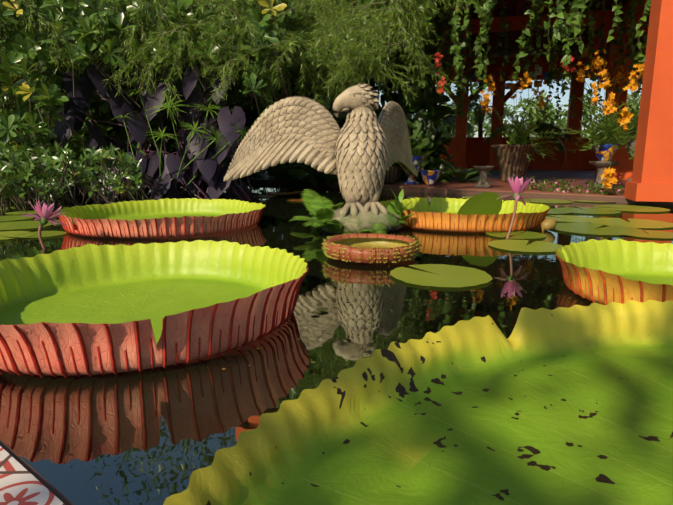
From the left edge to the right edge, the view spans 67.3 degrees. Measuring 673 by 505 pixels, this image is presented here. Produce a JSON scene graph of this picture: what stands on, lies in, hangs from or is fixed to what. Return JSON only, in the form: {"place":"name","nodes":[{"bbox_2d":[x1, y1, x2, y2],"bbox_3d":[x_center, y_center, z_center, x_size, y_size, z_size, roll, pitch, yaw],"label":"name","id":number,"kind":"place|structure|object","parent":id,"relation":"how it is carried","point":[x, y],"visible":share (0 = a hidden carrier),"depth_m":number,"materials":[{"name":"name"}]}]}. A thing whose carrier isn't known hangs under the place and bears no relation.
{"place":"outdoors","nodes":[
{"label":"outdoors","id":0,"kind":"place"},
{"bbox_2d":[0,439,73,504],"bbox_3d":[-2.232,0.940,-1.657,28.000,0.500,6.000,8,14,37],"label":"decorative tile","id":1,"kind":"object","parent":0,"point":[22,482],"depth_m":0.56,"materials":[{"name":"tile"}]},
{"bbox_2d":[0,182,672,504],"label":"pond water","id":2,"kind":"structure","parent":0,"point":[158,435],"depth_m":1.19,"materials":[{"name":"black liquid"}]},
{"bbox_2d":[23,199,67,248],"bbox_3d":[-1.445,-0.117,2.517,0.208,0.300,0.224,-6,12,-29],"label":"lily flower","id":3,"kind":"object","parent":2,"relation":"in","point":[44,213],"visible":1,"depth_m":2.49,"materials":[{"name":"pink plant"}]},
{"bbox_2d":[0,141,163,212],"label":"shrub","id":4,"kind":"object","parent":2,"relation":"in","point":[47,188],"visible":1,"depth_m":4.14,"materials":[{"name":"green plant"}]},
{"bbox_2d":[53,58,253,202],"bbox_3d":[-1.823,-1.100,5.002,1.993,1.590,0.864,0,11,-2],"label":"elephant ear plant","id":5,"kind":"object","parent":2,"relation":"in","point":[212,174],"visible":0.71,"depth_m":4.91,"materials":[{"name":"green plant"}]},
{"bbox_2d":[0,0,215,88],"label":"foliage","id":6,"kind":"object","parent":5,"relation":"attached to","point":[43,21],"visible":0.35,"depth_m":4.34,"materials":[{"name":"green plant"}]},
{"bbox_2d":[101,0,465,117],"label":"bamboo foliage","id":7,"kind":"object","parent":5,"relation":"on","point":[331,38],"visible":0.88,"depth_m":4.37,"materials":[{"name":"green plant"}]},
{"bbox_2d":[0,0,307,203],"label":"shrub","id":8,"kind":"object","parent":2,"relation":"in","point":[22,51],"visible":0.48,"depth_m":4.52,"materials":[{"name":"green plant"}]},
{"bbox_2d":[0,240,308,377],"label":"giant lily pad","id":9,"kind":"object","parent":2,"relation":"on","point":[90,310],"visible":1,"depth_m":1.49,"materials":[{"name":"green plant"}]},
{"bbox_2d":[54,198,265,238],"bbox_3d":[-1.119,-0.248,3.347,1.295,0.126,1.300,0,11,-2],"label":"giant lily pad","id":10,"kind":"object","parent":2,"relation":"on","point":[160,218],"visible":0.98,"depth_m":3.11,"materials":[{"name":"green plant"}]},
{"bbox_2d":[111,88,273,199],"bbox_3d":[-1.336,-1.015,4.850,1.723,1.183,0.739,0,11,-2],"label":"papyrus","id":11,"kind":"object","parent":2,"relation":"in","point":[216,137],"visible":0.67,"depth_m":4.71,"materials":[{"name":"green plant"}]},
{"bbox_2d":[111,198,540,372],"bbox_3d":[0.073,-0.208,3.484,6.756,0.001,4.915,0,11,-2],"label":"floating debris","id":12,"kind":"object","parent":2,"relation":"on","point":[311,359],"visible":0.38,"depth_m":1.22,"materials":[{"name":"plant"}]},
{"bbox_2d":[0,191,672,313],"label":"lily pads","id":13,"kind":"object","parent":2,"relation":"on","point":[483,203],"visible":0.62,"depth_m":3.09,"materials":[{"name":"green plant"}]},
{"bbox_2d":[290,188,412,233],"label":"eagle ferns","id":14,"kind":"object","parent":2,"relation":"on","point":[321,210],"visible":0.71,"depth_m":3.06,"materials":[{"name":"green plant"}]},
{"bbox_2d":[322,204,402,233],"bbox_3d":[0.152,-0.191,3.141,0.529,0.231,0.492,0,11,-2],"label":"statue base","id":15,"kind":"object","parent":2,"relation":"in","point":[359,222],"visible":0.5,"depth_m":2.96,"materials":[{"name":"stone"}]},
{"bbox_2d":[224,84,417,217],"bbox_3d":[0.093,-0.615,3.170,1.492,0.821,0.655,-6,12,-29],"label":"eagle statue","id":16,"kind":"object","parent":15,"relation":"on","point":[360,150],"visible":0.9,"depth_m":3.02,"materials":[{"name":"stone"}]},
{"bbox_2d":[321,232,421,262],"bbox_3d":[0.159,-0.030,2.301,0.465,0.081,0.465,0,11,-2],"label":"young lily pad","id":17,"kind":"object","parent":2,"relation":"on","point":[372,247],"visible":1,"depth_m":2.19,"materials":[{"name":"red plant"}]},
{"bbox_2d":[163,300,672,504],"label":"giant lily pad","id":18,"kind":"object","parent":2,"relation":"on","point":[573,405],"visible":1,"depth_m":0.84,"materials":[{"name":"green plant"}]},
{"bbox_2d":[379,197,550,231],"bbox_3d":[0.851,-0.276,3.497,1.155,0.126,1.161,0,11,-2],"label":"giant lily pad","id":19,"kind":"object","parent":2,"relation":"on","point":[439,214],"visible":0.77,"depth_m":3.07,"materials":[{"name":"plant"}]},
{"bbox_2d":[498,176,534,238],"bbox_3d":[1.000,-0.228,2.828,0.189,0.400,0.199,-8,14,-37],"label":"lily flower","id":20,"kind":"object","parent":2,"relation":"in","point":[517,187],"visible":1,"depth_m":2.80,"materials":[{"name":"pink plant"}]},
{"bbox_2d":[541,218,555,231],"bbox_3d":[1.262,-0.137,3.071,0.084,0.135,0.214,10,15,42],"label":"flower bud","id":21,"kind":"object","parent":2,"relation":"on","point":[548,224],"visible":0.88,"depth_m":3.08,"materials":[{"name":"yellow plant"}]},
{"bbox_2d":[555,239,672,304],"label":"giant lily pad","id":22,"kind":"object","parent":2,"relation":"on","point":[606,272],"visible":0.9,"depth_m":1.90,"materials":[{"name":"green plant"}]},
{"bbox_2d":[91,77,641,136],"label":"sky","id":23,"kind":"structure","parent":0,"point":[564,100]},
{"bbox_2d":[251,169,562,183],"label":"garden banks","id":24,"kind":"object","parent":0,"point":[495,172],"depth_m":11.35,"materials":[{"name":"brown soil"}]},
{"bbox_2d":[0,0,365,190],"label":"shrub","id":25,"kind":"object","parent":24,"relation":"on","point":[298,170],"visible":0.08,"depth_m":6.42,"materials":[{"name":"green plant"}]},
{"bbox_2d":[2,0,456,179],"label":"shrub","id":26,"kind":"object","parent":24,"relation":"on","point":[421,134],"visible":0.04,"depth_m":7.86,"materials":[{"name":"green plant"}]},
{"bbox_2d":[234,38,466,183],"bbox_3d":[0.068,-2.241,8.498,4.329,2.945,3.367,0,11,-2],"label":"dark understory","id":27,"kind":"object","parent":24,"relation":"on","point":[401,62],"visible":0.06,"depth_m":7.64,"materials":[{"name":"green plant"}]},
{"bbox_2d":[250,0,471,111],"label":"dark tree","id":28,"kind":"object","parent":24,"relation":"on","point":[432,40],"depth_m":8.01,"materials":[{"name":"green plant"}]},
{"bbox_2d":[397,158,491,182],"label":"leaves","id":29,"kind":"object","parent":24,"relation":"on","point":[451,171],"visible":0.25,"depth_m":7.79,"materials":[{"name":"green plant"}]},
{"bbox_2d":[411,94,634,171],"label":"palms","id":30,"kind":"object","parent":24,"relation":"on","point":[480,119],"visible":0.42,"depth_m":14.36,"materials":[{"name":"green plant"}]},
{"label":"ground","id":31,"kind":"structure","parent":0,"visible":0},
{"bbox_2d":[237,0,672,205],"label":"pavilion","id":32,"kind":"structure","parent":31,"relation":"on","point":[649,169],"depth_m":9.06,"materials":[{"name":"orange paint"}]},
{"bbox_2d":[252,0,650,121],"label":"hanging vines","id":33,"kind":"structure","parent":32,"relation":"attached to","point":[564,30],"depth_m":6.48,"materials":[{"name":"green plant"}]},
{"bbox_2d":[384,135,635,189],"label":"plant pots","id":34,"kind":"object","parent":32,"relation":"on","point":[513,160],"visible":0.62,"depth_m":7.06,"materials":[{"name":"ceramic"}]},
{"bbox_2d":[394,146,431,165],"bbox_3d":[0.974,-1.318,6.892,0.636,0.277,0.538,5,12,24],"label":"potted plant","id":35,"kind":"object","parent":34,"relation":"on","point":[415,153],"visible":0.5,"depth_m":6.86,"materials":[{"name":"green plant"}]},
{"bbox_2d":[492,73,562,161],"bbox_3d":[2.769,-2.026,7.526,1.088,1.332,1.098,9,14,39],"label":"potted plant","id":36,"kind":"object","parent":34,"relation":"on","point":[521,138],"visible":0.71,"depth_m":7.46,"materials":[{"name":"green plant"}]},
{"bbox_2d":[434,52,641,188],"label":"orchid flowers","id":37,"kind":"object","parent":34,"relation":"on","point":[608,110],"visible":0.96,"depth_m":5.15,"materials":[{"name":"orange"}]},
{"bbox_2d":[554,49,643,158],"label":"orchids","id":38,"kind":"object","parent":34,"relation":"in","point":[612,132],"visible":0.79,"depth_m":5.73,"materials":[{"name":"green plant"}]},
{"bbox_2d":[614,66,638,142],"bbox_3d":[4.340,-2.044,7.053,0.941,1.163,1.032,0,11,-2],"label":"orchid","id":39,"kind":"object","parent":34,"relation":"on","point":[620,75],"visible":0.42,"depth_m":7.12,"materials":[{"name":"plant"}]},
{"bbox_2d":[479,58,553,90],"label":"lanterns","id":40,"kind":"object","parent":32,"relation":"on","point":[548,76],"visible":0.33,"depth_m":11.65,"materials":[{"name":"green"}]},
{"bbox_2d":[452,28,643,88],"bbox_3d":[5.856,-4.091,10.714,6.538,0.512,10.570,-8,13,-35],"label":"papel picado","id":41,"kind":"object","parent":32,"relation":"attached to","point":[584,53],"visible":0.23,"depth_m":12.38,"materials":[{"name":"pink"}]},
{"bbox_2d":[524,176,623,194],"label":"impatiens","id":42,"kind":"object","parent":32,"relation":"on","point":[594,190],"visible":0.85,"depth_m":5.45,"materials":[{"name":"green plant"}]},
{"bbox_2d":[432,101,477,137],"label":"tree","id":43,"kind":"object","parent":31,"relation":"on","point":[470,116],"visible":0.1,"depth_m":78.91,"materials":[{"name":"green plant"}]},
{"bbox_2d":[476,96,551,136],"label":"shrub","id":44,"kind":"object","parent":31,"relation":"on","point":[487,127],"visible":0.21,"depth_m":70.47,"materials":[{"name":"green plant"}]},
{"bbox_2d":[527,92,596,136],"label":"shrub","id":45,"kind":"object","parent":31,"relation":"on","point":[551,115],"visible":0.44,"depth_m":68.74,"materials":[{"name":"green plant"}]},
{"bbox_2d":[626,93,640,129],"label":"tree","id":46,"kind":"object","parent":31,"relation":"on","point":[637,104],"visible":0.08,"depth_m":66.24,"materials":[{"name":"green plant"}]}
]}

